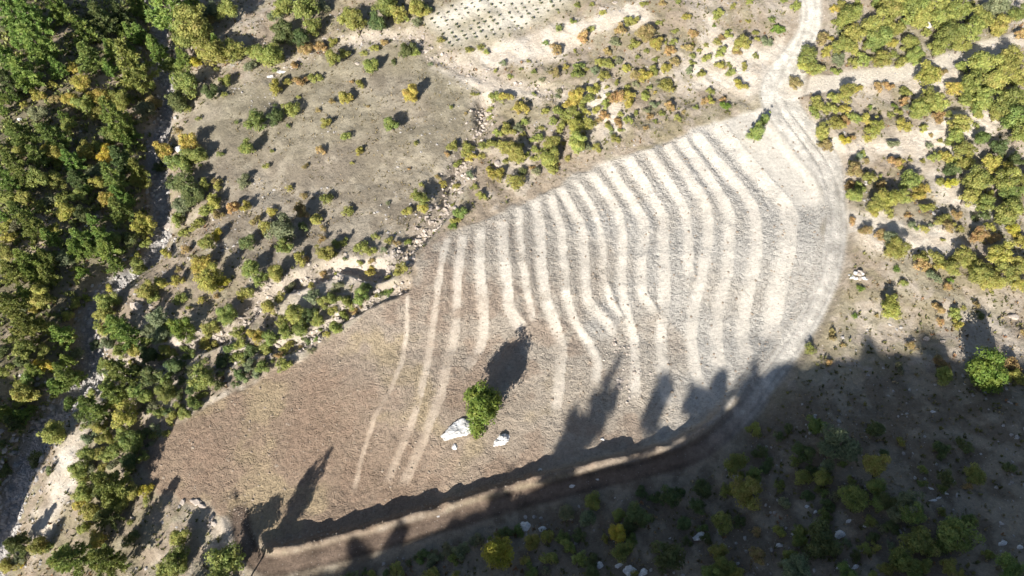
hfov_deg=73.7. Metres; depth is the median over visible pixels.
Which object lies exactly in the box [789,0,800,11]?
shrub
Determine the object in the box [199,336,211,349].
shrub
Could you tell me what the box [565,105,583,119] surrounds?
shrub
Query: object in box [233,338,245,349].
shrub
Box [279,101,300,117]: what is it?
shrub
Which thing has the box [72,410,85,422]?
shrub
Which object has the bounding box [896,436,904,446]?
shrub
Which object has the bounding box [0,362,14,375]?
shrub
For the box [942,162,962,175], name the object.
shrub
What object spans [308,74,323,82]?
shrub
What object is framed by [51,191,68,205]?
shrub
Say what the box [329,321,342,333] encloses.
shrub
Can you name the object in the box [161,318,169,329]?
shrub
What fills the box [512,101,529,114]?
shrub
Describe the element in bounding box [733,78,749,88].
shrub
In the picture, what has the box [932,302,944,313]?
shrub
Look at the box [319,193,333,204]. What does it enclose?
shrub
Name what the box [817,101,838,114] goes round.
shrub
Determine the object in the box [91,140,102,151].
shrub
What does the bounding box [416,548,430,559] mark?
shrub
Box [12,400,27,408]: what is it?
shrub
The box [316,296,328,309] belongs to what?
shrub
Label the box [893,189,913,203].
broadleaf tree
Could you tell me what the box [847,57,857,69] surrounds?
shrub
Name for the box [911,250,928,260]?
shrub
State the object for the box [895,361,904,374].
shrub
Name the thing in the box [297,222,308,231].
shrub
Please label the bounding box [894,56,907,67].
shrub
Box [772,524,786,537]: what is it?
shrub
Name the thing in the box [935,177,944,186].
shrub
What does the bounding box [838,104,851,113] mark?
shrub
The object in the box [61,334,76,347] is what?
shrub
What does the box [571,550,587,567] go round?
shrub
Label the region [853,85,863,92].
shrub
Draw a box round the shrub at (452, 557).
[447,553,458,566]
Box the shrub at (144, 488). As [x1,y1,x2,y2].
[138,483,154,497]
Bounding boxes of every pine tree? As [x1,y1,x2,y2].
[0,0,29,31]
[0,44,26,70]
[0,68,28,98]
[0,92,13,105]
[0,105,9,116]
[0,148,25,169]
[0,165,20,191]
[0,210,11,221]
[0,259,31,288]
[0,292,31,317]
[0,404,16,424]
[2,415,28,433]
[2,530,31,557]
[3,119,41,151]
[5,87,19,101]
[6,56,45,92]
[6,200,34,224]
[7,22,23,49]
[10,164,37,190]
[12,0,54,38]
[12,248,45,276]
[13,407,33,425]
[15,21,62,67]
[16,213,49,242]
[16,285,33,304]
[22,267,43,284]
[24,364,44,377]
[25,143,54,169]
[27,404,38,413]
[33,122,72,157]
[35,247,59,271]
[36,267,63,287]
[39,227,63,247]
[41,0,74,25]
[45,378,63,395]
[46,541,93,575]
[47,56,69,79]
[48,69,61,79]
[48,325,78,350]
[51,361,67,371]
[54,367,88,393]
[57,110,73,121]
[58,148,86,170]
[59,354,77,367]
[65,238,84,257]
[67,14,100,46]
[67,168,91,189]
[68,227,95,248]
[75,41,106,74]
[76,395,103,420]
[82,294,92,301]
[83,184,93,194]
[83,240,97,258]
[86,213,100,226]
[86,543,132,575]
[87,1,118,40]
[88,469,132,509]
[89,403,110,421]
[90,226,113,244]
[92,508,124,530]
[95,238,123,260]
[97,94,133,141]
[97,381,128,404]
[100,162,131,192]
[101,59,118,76]
[102,38,108,52]
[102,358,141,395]
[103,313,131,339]
[104,38,116,63]
[104,255,126,276]
[107,145,137,174]
[107,196,133,226]
[108,184,125,202]
[109,0,136,30]
[110,322,141,353]
[111,38,161,94]
[116,24,125,38]
[119,134,137,148]
[121,21,138,43]
[123,193,136,207]
[125,41,136,50]
[125,128,142,141]
[126,157,151,187]
[127,0,145,16]
[131,21,151,44]
[137,0,154,19]
[143,0,189,33]
[145,34,169,62]
[174,47,191,69]
[187,0,201,8]
[210,33,221,42]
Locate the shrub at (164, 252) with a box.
[160,246,171,257]
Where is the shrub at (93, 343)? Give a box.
[88,339,98,350]
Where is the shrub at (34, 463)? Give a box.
[26,449,41,468]
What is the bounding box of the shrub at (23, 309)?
[17,301,32,311]
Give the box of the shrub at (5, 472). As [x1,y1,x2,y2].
[0,463,13,478]
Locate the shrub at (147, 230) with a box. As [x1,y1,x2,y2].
[138,226,153,239]
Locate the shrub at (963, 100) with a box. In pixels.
[957,96,970,106]
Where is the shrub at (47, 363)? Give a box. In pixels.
[33,359,52,372]
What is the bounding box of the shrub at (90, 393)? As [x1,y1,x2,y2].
[86,388,96,398]
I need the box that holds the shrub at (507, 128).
[501,122,516,134]
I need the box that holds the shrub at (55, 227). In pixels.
[48,222,59,231]
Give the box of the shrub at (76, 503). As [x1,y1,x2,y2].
[71,500,89,510]
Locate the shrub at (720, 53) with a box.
[714,46,726,57]
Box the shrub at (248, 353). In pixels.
[243,342,258,358]
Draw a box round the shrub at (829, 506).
[820,498,835,513]
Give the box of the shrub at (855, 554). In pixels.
[849,548,860,563]
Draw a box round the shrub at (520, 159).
[516,154,526,163]
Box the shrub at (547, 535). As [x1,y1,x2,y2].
[540,530,555,543]
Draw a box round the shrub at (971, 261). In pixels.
[961,257,978,269]
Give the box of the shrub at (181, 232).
[177,227,188,236]
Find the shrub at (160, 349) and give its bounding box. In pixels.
[157,345,170,353]
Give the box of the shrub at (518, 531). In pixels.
[514,523,523,538]
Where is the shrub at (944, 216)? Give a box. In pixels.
[933,213,952,224]
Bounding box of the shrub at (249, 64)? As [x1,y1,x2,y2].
[242,60,257,70]
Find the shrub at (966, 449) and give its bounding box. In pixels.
[955,436,974,453]
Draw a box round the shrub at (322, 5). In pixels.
[316,0,330,12]
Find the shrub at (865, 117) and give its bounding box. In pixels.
[860,112,870,125]
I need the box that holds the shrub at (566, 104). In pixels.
[562,98,576,107]
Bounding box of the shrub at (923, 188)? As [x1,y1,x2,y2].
[918,183,931,193]
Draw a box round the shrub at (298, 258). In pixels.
[293,251,304,267]
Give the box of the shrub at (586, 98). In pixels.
[580,93,595,103]
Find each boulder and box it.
[440,418,470,440]
[493,433,509,446]
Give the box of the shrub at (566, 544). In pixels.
[560,538,576,553]
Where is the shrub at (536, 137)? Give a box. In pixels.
[529,133,543,142]
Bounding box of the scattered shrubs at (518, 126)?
[0,0,1023,575]
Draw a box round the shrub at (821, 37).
[816,31,829,46]
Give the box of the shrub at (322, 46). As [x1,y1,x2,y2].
[313,40,327,51]
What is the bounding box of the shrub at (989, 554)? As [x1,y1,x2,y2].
[980,549,995,559]
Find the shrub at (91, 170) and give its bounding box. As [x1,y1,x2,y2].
[85,162,101,175]
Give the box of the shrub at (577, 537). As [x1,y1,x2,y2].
[571,526,585,542]
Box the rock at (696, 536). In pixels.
[692,531,704,540]
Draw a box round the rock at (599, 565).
[597,561,602,568]
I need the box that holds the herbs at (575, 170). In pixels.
[1,0,1023,575]
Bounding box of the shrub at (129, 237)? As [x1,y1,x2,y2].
[121,231,139,249]
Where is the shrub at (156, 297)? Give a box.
[147,291,160,303]
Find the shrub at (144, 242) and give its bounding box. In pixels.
[139,238,152,247]
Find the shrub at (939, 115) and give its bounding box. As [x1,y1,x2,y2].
[930,110,945,124]
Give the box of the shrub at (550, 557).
[538,552,558,563]
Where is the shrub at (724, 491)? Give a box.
[719,482,733,498]
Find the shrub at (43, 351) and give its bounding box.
[35,342,49,360]
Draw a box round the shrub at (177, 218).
[171,211,185,227]
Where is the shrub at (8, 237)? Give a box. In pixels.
[0,231,18,244]
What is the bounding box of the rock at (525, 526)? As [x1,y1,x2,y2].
[520,522,530,531]
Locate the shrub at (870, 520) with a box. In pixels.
[863,514,878,527]
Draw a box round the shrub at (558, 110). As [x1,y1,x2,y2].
[552,105,567,117]
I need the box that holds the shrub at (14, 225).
[8,219,21,232]
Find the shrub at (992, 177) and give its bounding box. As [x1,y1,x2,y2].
[986,175,995,183]
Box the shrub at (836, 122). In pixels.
[827,115,846,129]
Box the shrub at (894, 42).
[885,39,899,47]
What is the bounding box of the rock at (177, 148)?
[174,146,180,151]
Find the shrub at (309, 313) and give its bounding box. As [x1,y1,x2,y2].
[301,307,317,322]
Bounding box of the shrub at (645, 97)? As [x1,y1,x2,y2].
[641,90,649,100]
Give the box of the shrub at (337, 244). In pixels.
[330,239,347,249]
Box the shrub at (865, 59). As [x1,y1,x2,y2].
[856,52,870,66]
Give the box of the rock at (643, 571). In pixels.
[638,568,646,575]
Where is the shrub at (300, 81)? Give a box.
[292,76,308,85]
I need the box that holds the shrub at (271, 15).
[266,11,283,21]
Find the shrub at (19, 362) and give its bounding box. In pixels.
[12,354,30,370]
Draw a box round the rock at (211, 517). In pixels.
[208,515,213,522]
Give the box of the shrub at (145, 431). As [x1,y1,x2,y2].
[135,427,153,439]
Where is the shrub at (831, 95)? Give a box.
[826,92,838,102]
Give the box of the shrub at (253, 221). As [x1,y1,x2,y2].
[248,215,261,225]
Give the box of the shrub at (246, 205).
[239,199,251,211]
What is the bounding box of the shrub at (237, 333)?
[228,325,245,339]
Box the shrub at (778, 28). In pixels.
[770,25,785,33]
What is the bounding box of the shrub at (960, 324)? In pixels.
[952,318,963,330]
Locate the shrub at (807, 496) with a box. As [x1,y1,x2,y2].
[800,490,814,501]
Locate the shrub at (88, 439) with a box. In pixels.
[79,431,98,444]
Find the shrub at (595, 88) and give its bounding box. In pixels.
[586,82,600,93]
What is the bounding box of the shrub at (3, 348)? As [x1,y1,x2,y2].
[0,345,8,358]
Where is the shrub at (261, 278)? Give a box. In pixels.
[251,272,267,286]
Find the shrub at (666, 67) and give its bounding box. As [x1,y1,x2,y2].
[660,63,671,72]
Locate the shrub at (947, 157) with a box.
[937,150,953,162]
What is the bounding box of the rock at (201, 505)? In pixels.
[198,503,205,508]
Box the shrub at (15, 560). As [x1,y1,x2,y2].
[10,550,26,567]
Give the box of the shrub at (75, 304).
[69,295,81,309]
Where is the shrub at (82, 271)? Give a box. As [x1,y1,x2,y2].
[74,266,88,278]
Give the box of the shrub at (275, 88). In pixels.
[269,77,282,96]
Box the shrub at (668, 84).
[657,78,674,92]
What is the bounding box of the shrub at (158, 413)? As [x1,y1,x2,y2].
[153,407,164,418]
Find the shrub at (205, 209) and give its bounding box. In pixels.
[198,203,214,215]
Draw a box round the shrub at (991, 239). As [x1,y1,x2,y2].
[986,233,1001,243]
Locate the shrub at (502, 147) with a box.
[496,140,507,155]
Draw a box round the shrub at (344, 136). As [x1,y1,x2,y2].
[340,132,350,139]
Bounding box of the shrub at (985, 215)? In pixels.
[977,210,990,219]
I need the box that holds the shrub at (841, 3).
[836,0,848,8]
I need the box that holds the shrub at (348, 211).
[341,206,353,216]
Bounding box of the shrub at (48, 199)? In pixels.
[40,193,55,208]
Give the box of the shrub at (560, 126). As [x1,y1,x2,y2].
[555,121,565,133]
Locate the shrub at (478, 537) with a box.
[474,532,483,545]
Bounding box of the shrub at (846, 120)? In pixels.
[840,115,850,124]
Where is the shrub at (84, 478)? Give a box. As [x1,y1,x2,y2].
[76,470,89,482]
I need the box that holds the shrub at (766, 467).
[759,457,773,473]
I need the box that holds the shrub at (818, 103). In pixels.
[810,95,823,109]
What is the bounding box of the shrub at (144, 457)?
[135,449,149,463]
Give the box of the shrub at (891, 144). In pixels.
[886,140,900,147]
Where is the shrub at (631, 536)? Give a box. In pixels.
[625,532,637,545]
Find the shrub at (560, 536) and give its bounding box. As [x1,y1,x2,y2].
[555,530,570,543]
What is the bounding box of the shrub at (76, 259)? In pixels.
[72,251,83,262]
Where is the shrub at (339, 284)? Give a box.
[329,281,344,292]
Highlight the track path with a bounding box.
[801,30,1023,95]
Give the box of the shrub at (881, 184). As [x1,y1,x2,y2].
[876,180,886,189]
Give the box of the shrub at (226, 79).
[218,74,230,86]
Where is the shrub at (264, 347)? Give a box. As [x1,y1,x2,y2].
[259,341,271,355]
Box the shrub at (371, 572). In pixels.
[367,570,377,575]
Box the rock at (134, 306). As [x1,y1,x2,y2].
[130,302,142,310]
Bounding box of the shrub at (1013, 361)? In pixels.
[1004,356,1022,371]
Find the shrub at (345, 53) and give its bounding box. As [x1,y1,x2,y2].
[339,48,350,57]
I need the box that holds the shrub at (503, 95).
[498,92,514,101]
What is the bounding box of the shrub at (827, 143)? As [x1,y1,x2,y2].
[816,139,833,151]
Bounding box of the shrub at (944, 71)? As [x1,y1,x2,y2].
[935,66,948,75]
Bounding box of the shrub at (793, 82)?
[788,76,803,89]
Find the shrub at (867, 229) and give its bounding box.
[857,225,873,234]
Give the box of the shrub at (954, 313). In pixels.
[948,307,961,320]
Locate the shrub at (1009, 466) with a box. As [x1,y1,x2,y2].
[1001,461,1018,473]
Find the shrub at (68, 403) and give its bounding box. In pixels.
[63,395,77,411]
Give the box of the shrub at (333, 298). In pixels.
[326,292,343,303]
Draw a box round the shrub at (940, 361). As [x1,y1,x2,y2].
[931,353,951,369]
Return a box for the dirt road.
[231,0,848,574]
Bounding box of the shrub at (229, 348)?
[222,342,238,353]
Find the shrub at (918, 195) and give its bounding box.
[909,186,926,201]
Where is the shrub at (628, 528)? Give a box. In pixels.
[622,521,638,537]
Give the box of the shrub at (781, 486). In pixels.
[773,479,785,493]
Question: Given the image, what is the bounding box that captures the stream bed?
[0,7,174,559]
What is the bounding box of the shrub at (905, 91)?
[898,86,912,95]
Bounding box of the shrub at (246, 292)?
[236,287,254,298]
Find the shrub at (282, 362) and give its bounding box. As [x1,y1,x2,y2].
[274,357,293,372]
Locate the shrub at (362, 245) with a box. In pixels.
[352,241,368,254]
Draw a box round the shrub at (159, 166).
[152,161,165,171]
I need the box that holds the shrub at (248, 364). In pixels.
[243,357,255,373]
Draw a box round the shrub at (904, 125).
[895,116,912,131]
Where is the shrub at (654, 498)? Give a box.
[646,491,660,502]
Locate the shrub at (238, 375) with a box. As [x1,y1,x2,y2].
[233,369,248,383]
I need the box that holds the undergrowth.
[0,0,155,485]
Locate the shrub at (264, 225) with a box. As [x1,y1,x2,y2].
[258,220,270,233]
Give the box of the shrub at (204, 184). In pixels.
[199,177,210,191]
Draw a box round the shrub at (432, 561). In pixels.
[426,553,438,567]
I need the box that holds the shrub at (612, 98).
[607,89,624,102]
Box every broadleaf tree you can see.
[0,19,7,31]
[0,189,17,206]
[0,241,13,260]
[0,556,18,573]
[6,308,47,340]
[9,380,41,401]
[11,145,28,158]
[11,338,36,360]
[14,189,35,207]
[25,165,48,189]
[25,281,54,309]
[25,535,50,555]
[27,106,47,120]
[36,419,66,443]
[40,140,61,159]
[40,170,66,191]
[41,321,58,335]
[54,199,75,221]
[55,248,74,266]
[59,117,77,134]
[60,92,77,107]
[67,188,86,200]
[67,460,90,479]
[69,72,91,92]
[69,93,96,117]
[70,479,93,501]
[72,204,90,224]
[75,444,96,461]
[75,500,103,522]
[76,139,95,159]
[84,88,109,103]
[86,106,103,120]
[87,528,108,548]
[88,24,101,37]
[88,176,104,188]
[89,420,107,434]
[91,303,115,321]
[93,291,122,312]
[93,429,115,444]
[95,143,112,163]
[97,191,113,207]
[97,442,124,462]
[98,128,114,142]
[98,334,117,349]
[104,485,129,514]
[106,231,121,243]
[107,89,130,112]
[110,343,127,358]
[110,398,138,428]
[114,425,129,441]
[117,430,145,453]
[119,451,137,470]
[123,481,139,500]
[126,343,140,356]
[126,382,147,402]
[129,173,151,188]
[129,211,157,235]
[129,257,148,274]
[131,100,156,121]
[134,278,158,300]
[137,366,162,386]
[137,389,154,403]
[138,345,158,367]
[139,323,154,338]
[145,95,162,109]
[145,306,168,328]
[147,323,168,344]
[152,141,172,159]
[153,380,177,404]
[155,562,178,575]
[158,56,179,74]
[162,544,190,574]
[163,148,192,174]
[163,356,182,373]
[164,89,187,112]
[164,172,198,193]
[165,315,195,341]
[167,18,196,53]
[168,66,199,99]
[168,529,191,548]
[171,2,213,41]
[171,196,190,215]
[177,132,199,149]
[178,407,191,419]
[181,187,204,206]
[182,146,208,166]
[185,377,202,394]
[185,394,203,410]
[186,361,215,391]
[190,38,229,71]
[190,253,212,273]
[192,261,225,293]
[196,232,215,249]
[199,0,221,20]
[199,319,220,338]
[200,83,218,99]
[204,540,245,575]
[207,568,231,575]
[215,303,237,327]
[216,0,238,20]
[223,38,246,63]
[237,137,254,154]
[237,233,255,250]
[241,259,259,278]
[243,108,267,132]
[246,328,264,345]
[251,41,285,71]
[260,299,275,314]
[261,329,279,345]
[264,211,296,241]
[266,104,283,126]
[267,264,282,282]
[269,16,294,45]
[271,0,292,16]
[274,238,293,253]
[279,321,294,339]
[284,303,305,325]
[289,319,308,337]
[291,27,309,46]
[292,0,319,27]
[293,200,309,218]
[305,17,321,36]
[310,311,325,326]
[314,244,337,260]
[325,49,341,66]
[336,5,350,29]
[342,8,367,34]
[353,286,369,305]
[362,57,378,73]
[367,10,385,32]
[370,0,399,19]
[383,116,399,131]
[388,3,406,23]
[401,83,417,102]
[408,0,430,16]
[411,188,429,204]
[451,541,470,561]
[461,379,503,439]
[480,536,514,570]
[505,140,524,162]
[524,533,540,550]
[534,147,559,169]
[542,135,560,150]
[558,503,574,520]
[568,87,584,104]
[568,118,583,134]
[568,129,586,153]
[578,509,595,526]
[584,490,600,511]
[585,565,599,575]
[608,523,625,543]
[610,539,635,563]
[612,507,625,522]
[624,500,652,527]
[634,24,656,43]
[649,36,663,51]
[649,539,685,574]
[658,484,681,508]
[676,516,691,530]
[689,498,705,514]
[692,478,712,498]
[700,563,722,575]
[707,543,729,560]
[709,510,733,535]
[712,555,737,575]
[723,452,749,478]
[729,474,762,510]
[732,33,751,51]
[745,120,765,142]
[745,465,762,482]
[748,545,765,565]
[760,111,771,125]
[781,552,810,575]
[782,550,797,559]
[791,440,816,464]
[791,524,808,537]
[791,531,807,547]
[793,469,812,485]
[797,44,817,64]
[800,516,843,560]
[805,414,827,435]
[812,467,832,485]
[815,120,829,142]
[816,422,862,463]
[817,458,834,471]
[831,35,855,54]
[831,53,845,67]
[835,3,863,29]
[836,83,857,103]
[837,483,869,512]
[837,560,857,575]
[839,23,866,47]
[845,189,862,203]
[846,161,862,176]
[860,6,898,36]
[862,26,893,52]
[862,454,891,477]
[863,115,884,138]
[864,421,885,437]
[865,192,885,211]
[865,477,887,495]
[869,50,892,67]
[869,495,883,512]
[870,0,880,8]
[872,188,902,210]
[875,562,896,575]
[876,491,896,509]
[879,0,907,21]
[880,293,900,319]
[882,231,898,245]
[883,236,911,259]
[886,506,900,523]
[887,546,921,574]
[892,18,906,36]
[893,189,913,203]
[895,488,925,515]
[897,169,924,189]
[897,525,941,556]
[898,501,927,524]
[900,0,930,23]
[900,34,920,51]
[905,45,925,65]
[908,97,931,119]
[911,6,931,29]
[913,59,942,86]
[917,558,932,574]
[919,85,936,113]
[923,0,949,12]
[926,38,949,58]
[927,92,951,112]
[930,8,956,31]
[932,19,968,49]
[932,440,951,460]
[932,514,986,554]
[934,366,952,386]
[936,468,956,487]
[939,557,957,575]
[944,0,974,21]
[944,82,963,95]
[944,260,961,275]
[945,113,973,131]
[946,127,965,142]
[947,244,976,268]
[951,35,972,53]
[952,140,977,158]
[954,153,976,169]
[957,188,981,207]
[961,68,989,101]
[961,164,992,190]
[961,514,979,527]
[962,462,986,485]
[964,15,986,42]
[964,345,1010,393]
[965,4,994,30]
[965,50,1005,76]
[967,259,994,284]
[968,226,990,243]
[970,86,1002,114]
[973,131,991,145]
[974,193,995,212]
[979,271,1007,294]
[981,62,1013,92]
[981,153,1002,174]
[982,0,1012,18]
[985,239,1015,264]
[988,139,1010,155]
[989,13,1014,37]
[989,85,1023,115]
[989,108,1005,122]
[992,551,1023,575]
[993,166,1021,192]
[993,261,1023,285]
[994,197,1023,226]
[997,43,1023,68]
[999,104,1023,129]
[999,185,1023,202]
[1001,161,1016,171]
[1006,3,1023,22]
[1006,121,1023,144]
[1006,150,1021,164]
[1007,59,1023,87]
[1009,255,1023,273]
[1011,279,1023,292]
[1015,173,1023,186]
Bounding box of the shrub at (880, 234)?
[873,228,885,241]
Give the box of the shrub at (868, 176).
[861,171,877,183]
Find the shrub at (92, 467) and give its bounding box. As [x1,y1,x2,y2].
[86,459,96,473]
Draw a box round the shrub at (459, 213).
[452,206,467,218]
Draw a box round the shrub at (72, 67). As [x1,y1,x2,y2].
[66,61,81,73]
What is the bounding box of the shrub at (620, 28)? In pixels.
[613,21,627,34]
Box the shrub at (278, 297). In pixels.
[273,291,284,302]
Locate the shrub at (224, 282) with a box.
[214,276,231,290]
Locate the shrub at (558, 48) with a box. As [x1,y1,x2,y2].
[548,43,561,55]
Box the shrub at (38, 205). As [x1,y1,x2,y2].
[29,200,46,213]
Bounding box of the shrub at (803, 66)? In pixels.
[797,62,814,75]
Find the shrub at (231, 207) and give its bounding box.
[226,201,239,213]
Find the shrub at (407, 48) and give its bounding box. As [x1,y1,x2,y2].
[399,42,418,55]
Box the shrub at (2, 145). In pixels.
[0,143,6,149]
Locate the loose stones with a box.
[0,0,1023,575]
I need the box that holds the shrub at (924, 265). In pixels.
[912,258,931,271]
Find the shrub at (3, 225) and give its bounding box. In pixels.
[0,219,13,233]
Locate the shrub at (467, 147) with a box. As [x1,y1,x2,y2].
[460,141,475,158]
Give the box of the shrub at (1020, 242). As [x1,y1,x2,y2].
[1013,234,1023,248]
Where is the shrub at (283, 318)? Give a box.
[274,313,289,327]
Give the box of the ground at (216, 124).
[0,0,1023,575]
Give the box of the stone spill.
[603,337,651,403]
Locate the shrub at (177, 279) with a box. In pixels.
[170,275,184,286]
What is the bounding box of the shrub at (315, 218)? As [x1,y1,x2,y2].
[309,213,323,224]
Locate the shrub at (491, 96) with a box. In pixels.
[488,91,503,102]
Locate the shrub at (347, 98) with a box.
[337,91,354,104]
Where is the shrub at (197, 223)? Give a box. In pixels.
[188,217,205,231]
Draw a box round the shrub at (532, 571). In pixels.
[524,560,538,575]
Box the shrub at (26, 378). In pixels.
[19,370,33,385]
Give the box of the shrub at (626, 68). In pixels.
[622,64,631,72]
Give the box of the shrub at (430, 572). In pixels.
[422,566,439,575]
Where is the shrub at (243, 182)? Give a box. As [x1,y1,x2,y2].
[237,173,251,189]
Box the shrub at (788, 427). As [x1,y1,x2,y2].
[784,422,792,434]
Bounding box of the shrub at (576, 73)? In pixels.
[570,65,584,77]
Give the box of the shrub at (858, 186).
[854,181,866,192]
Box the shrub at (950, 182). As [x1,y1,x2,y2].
[944,178,960,187]
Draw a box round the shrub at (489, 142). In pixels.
[486,139,500,148]
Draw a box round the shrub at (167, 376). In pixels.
[159,372,174,387]
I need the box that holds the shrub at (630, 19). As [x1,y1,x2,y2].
[623,16,633,26]
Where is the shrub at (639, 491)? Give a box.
[635,485,648,498]
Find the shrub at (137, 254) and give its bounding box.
[130,252,141,260]
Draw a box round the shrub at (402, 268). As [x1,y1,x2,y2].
[393,261,408,275]
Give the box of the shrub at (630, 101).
[622,90,635,108]
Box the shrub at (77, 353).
[70,347,84,359]
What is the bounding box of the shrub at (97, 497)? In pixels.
[91,488,102,499]
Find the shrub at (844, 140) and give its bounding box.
[838,134,851,144]
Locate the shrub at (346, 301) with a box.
[341,295,354,310]
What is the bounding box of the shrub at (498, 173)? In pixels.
[486,167,504,182]
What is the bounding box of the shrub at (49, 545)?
[41,543,54,552]
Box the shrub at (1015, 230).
[1005,222,1021,238]
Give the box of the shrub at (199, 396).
[194,391,208,398]
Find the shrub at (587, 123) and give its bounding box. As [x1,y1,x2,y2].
[581,116,597,131]
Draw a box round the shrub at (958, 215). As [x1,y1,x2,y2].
[950,209,962,219]
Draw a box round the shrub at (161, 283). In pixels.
[153,277,168,288]
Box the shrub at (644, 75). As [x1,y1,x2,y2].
[637,68,653,82]
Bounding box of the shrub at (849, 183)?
[844,180,854,190]
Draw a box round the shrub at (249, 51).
[244,46,255,59]
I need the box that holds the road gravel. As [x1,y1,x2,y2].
[731,1,849,396]
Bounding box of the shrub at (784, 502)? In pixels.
[777,497,791,509]
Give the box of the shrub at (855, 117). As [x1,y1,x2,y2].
[845,112,862,123]
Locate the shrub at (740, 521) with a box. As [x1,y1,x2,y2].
[732,514,746,528]
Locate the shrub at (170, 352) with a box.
[161,346,178,357]
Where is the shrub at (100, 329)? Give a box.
[97,324,110,336]
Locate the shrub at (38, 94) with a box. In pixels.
[29,87,46,100]
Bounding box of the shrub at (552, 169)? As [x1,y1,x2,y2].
[545,163,558,174]
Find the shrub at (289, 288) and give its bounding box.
[285,281,296,292]
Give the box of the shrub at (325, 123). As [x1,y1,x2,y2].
[320,118,331,128]
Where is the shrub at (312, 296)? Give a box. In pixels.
[303,288,320,304]
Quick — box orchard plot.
[427,0,574,48]
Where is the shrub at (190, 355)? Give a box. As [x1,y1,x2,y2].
[181,348,195,359]
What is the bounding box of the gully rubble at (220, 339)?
[94,26,564,395]
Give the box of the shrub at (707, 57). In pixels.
[701,54,710,61]
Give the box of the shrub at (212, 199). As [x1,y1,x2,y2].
[206,193,220,208]
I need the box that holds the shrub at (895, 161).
[886,156,901,166]
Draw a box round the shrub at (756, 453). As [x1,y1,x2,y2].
[751,444,768,457]
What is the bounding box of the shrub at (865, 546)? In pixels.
[856,541,871,555]
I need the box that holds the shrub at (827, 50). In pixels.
[821,45,832,57]
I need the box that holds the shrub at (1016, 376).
[1007,368,1023,385]
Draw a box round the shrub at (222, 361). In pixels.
[214,354,231,368]
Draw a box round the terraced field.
[145,108,826,547]
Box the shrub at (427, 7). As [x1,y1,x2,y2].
[423,3,432,12]
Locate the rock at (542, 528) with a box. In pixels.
[538,526,546,531]
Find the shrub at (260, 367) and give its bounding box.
[254,358,269,372]
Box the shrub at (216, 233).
[211,227,222,241]
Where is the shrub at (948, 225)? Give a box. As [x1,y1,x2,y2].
[942,220,953,232]
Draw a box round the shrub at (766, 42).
[760,36,772,45]
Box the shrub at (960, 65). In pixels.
[954,60,968,72]
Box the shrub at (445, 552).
[441,541,451,557]
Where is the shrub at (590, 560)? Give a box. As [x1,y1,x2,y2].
[584,552,597,567]
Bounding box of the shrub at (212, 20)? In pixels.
[205,13,219,23]
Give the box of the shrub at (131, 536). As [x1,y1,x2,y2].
[121,529,140,547]
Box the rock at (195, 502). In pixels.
[191,499,201,505]
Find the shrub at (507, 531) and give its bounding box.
[497,526,515,537]
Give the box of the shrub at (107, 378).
[102,371,113,383]
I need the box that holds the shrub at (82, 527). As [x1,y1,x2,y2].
[76,522,91,534]
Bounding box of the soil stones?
[151,114,824,537]
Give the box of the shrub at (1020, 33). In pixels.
[1014,27,1023,39]
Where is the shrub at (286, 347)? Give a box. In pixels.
[278,340,293,352]
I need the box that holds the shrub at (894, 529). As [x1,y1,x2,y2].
[881,519,899,534]
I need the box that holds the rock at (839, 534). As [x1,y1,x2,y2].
[835,530,845,538]
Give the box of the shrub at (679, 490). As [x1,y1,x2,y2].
[670,487,685,496]
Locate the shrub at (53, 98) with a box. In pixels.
[48,94,59,102]
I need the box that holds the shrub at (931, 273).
[926,268,942,283]
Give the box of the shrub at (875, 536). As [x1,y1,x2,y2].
[865,532,879,542]
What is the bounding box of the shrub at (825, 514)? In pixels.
[818,506,832,523]
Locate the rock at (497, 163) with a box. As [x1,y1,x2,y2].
[494,160,500,167]
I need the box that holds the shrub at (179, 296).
[171,291,188,305]
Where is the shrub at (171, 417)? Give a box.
[165,410,177,424]
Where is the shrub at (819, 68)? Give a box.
[807,62,826,75]
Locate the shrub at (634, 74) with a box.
[629,70,640,79]
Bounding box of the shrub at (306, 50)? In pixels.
[297,42,312,55]
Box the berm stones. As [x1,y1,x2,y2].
[228,455,583,556]
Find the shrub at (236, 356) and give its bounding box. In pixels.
[229,350,243,362]
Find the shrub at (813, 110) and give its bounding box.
[808,105,819,119]
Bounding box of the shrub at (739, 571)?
[730,567,744,575]
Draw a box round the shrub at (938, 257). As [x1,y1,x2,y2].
[928,249,946,265]
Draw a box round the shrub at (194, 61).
[189,57,201,67]
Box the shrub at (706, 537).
[699,532,711,544]
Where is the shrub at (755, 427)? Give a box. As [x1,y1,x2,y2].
[744,421,762,438]
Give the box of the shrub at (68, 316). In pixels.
[61,312,74,321]
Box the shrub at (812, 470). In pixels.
[805,464,817,476]
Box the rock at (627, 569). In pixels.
[623,565,636,575]
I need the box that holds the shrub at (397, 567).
[389,561,404,575]
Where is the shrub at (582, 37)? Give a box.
[577,28,588,43]
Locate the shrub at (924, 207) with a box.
[919,203,935,212]
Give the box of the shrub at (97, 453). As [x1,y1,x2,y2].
[93,446,104,459]
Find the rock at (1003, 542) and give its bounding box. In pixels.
[998,540,1006,545]
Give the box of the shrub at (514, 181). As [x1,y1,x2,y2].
[505,174,525,191]
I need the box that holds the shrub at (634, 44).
[627,38,640,49]
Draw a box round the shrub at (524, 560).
[519,556,530,564]
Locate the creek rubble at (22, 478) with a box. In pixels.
[0,0,177,575]
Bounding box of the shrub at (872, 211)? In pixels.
[868,206,879,216]
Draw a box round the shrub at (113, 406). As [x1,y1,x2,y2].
[103,397,120,408]
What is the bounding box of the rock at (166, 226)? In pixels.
[162,223,170,230]
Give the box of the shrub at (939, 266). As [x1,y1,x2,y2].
[932,262,945,270]

